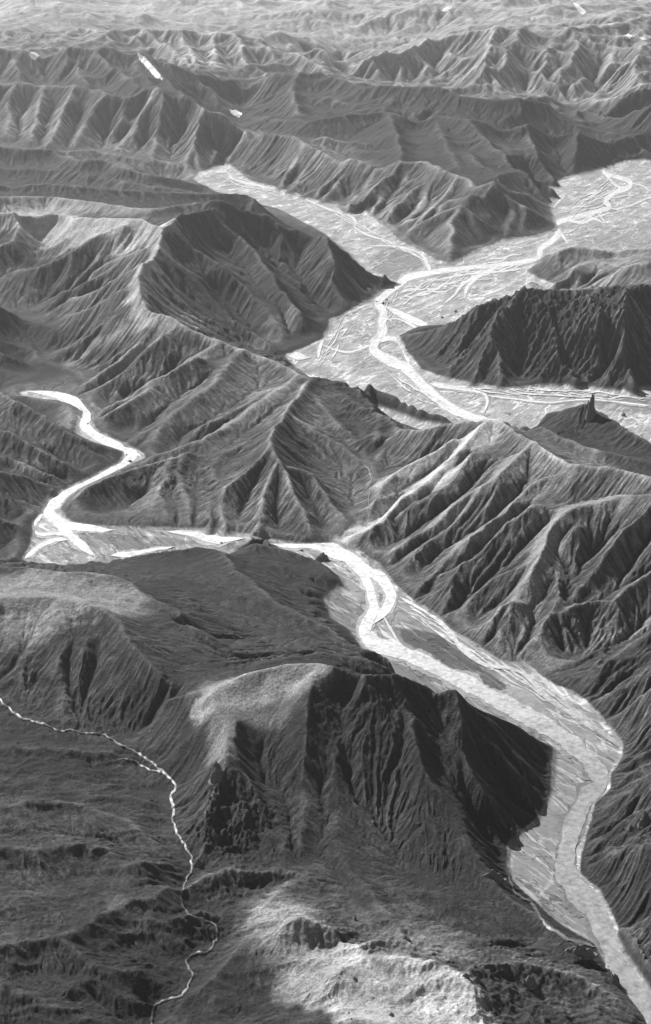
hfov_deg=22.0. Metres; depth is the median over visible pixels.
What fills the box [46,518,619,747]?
gravel bar
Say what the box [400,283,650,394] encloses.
mountain
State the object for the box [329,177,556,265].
mountain
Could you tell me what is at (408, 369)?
river
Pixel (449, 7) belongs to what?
snow patch
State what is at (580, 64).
mountain
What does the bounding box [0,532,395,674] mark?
hill
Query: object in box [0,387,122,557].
mountain
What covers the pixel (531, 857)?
riverbed
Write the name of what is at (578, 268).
hill
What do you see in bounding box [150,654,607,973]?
mountain
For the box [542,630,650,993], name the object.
hill
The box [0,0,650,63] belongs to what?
terrain
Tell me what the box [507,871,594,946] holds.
stream
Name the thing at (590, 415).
rock tower
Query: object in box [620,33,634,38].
snow patch
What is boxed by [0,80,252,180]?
mountain
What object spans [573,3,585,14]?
snow patch
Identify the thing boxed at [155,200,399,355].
mountain
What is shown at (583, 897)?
river
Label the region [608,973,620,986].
rock outcrop
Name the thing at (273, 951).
hill
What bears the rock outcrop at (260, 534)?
on the hill at (265, 591)
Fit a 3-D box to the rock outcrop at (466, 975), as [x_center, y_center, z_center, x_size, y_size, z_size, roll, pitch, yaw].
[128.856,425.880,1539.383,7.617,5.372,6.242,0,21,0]
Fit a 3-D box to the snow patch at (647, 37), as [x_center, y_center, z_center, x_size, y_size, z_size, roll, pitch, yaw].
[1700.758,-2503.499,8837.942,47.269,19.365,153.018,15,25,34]
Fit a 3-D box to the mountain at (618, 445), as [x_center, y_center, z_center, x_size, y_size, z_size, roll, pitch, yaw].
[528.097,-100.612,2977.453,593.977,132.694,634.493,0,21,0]
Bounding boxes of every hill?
[0,146,328,236]
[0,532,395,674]
[0,566,317,753]
[0,728,302,1023]
[136,861,646,1023]
[225,341,451,454]
[527,247,650,290]
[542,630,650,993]
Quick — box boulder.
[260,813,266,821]
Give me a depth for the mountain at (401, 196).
5717.45 m
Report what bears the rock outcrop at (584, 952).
on the mountain at (370, 786)
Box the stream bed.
[0,698,591,1023]
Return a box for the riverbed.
[19,159,650,1014]
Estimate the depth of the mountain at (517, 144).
6470.92 m
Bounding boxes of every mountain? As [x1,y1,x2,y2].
[0,11,650,107]
[0,47,261,113]
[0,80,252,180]
[0,196,202,338]
[0,226,70,389]
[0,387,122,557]
[14,239,400,542]
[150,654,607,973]
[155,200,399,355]
[194,72,650,199]
[231,128,461,231]
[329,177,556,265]
[333,418,650,674]
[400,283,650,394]
[505,404,650,476]
[536,88,650,143]
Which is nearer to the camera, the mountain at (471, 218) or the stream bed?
the stream bed
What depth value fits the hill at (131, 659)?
2083.67 m
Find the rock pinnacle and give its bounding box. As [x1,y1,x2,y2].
[208,760,221,787]
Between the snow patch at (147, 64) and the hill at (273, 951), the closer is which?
the hill at (273, 951)
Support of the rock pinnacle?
on the mountain at (370, 786)
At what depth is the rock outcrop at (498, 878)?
1751.04 m
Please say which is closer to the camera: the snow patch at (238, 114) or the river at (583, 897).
the river at (583, 897)
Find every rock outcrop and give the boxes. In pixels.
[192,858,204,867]
[251,529,271,540]
[315,552,328,561]
[462,973,469,978]
[475,974,480,983]
[482,869,506,883]
[522,975,537,989]
[565,944,597,959]
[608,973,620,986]
[637,811,649,829]
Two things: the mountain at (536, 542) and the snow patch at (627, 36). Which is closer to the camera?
the mountain at (536, 542)
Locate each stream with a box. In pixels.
[0,699,216,1023]
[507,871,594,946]
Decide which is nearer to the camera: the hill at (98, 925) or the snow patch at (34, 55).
the hill at (98, 925)
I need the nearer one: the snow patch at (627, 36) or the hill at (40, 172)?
the hill at (40, 172)
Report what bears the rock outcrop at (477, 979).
on the hill at (273, 951)
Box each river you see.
[25,391,650,1023]
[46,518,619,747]
[227,169,650,421]
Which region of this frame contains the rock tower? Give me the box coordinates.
[585,392,595,421]
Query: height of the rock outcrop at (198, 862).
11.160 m
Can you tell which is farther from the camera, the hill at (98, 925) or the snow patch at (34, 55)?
the snow patch at (34, 55)
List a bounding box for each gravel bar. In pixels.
[26,391,610,956]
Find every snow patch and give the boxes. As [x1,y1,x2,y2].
[29,52,39,59]
[138,53,161,78]
[230,110,241,117]
[442,3,453,11]
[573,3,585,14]
[609,22,622,27]
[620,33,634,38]
[639,35,650,39]
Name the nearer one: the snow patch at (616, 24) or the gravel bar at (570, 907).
the gravel bar at (570, 907)
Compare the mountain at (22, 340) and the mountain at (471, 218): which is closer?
the mountain at (22, 340)
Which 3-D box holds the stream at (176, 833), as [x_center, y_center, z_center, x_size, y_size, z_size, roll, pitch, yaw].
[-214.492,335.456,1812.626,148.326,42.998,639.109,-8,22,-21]
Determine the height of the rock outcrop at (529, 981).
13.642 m
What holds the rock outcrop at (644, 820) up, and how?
on the hill at (612, 685)
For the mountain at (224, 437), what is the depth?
3198.34 m

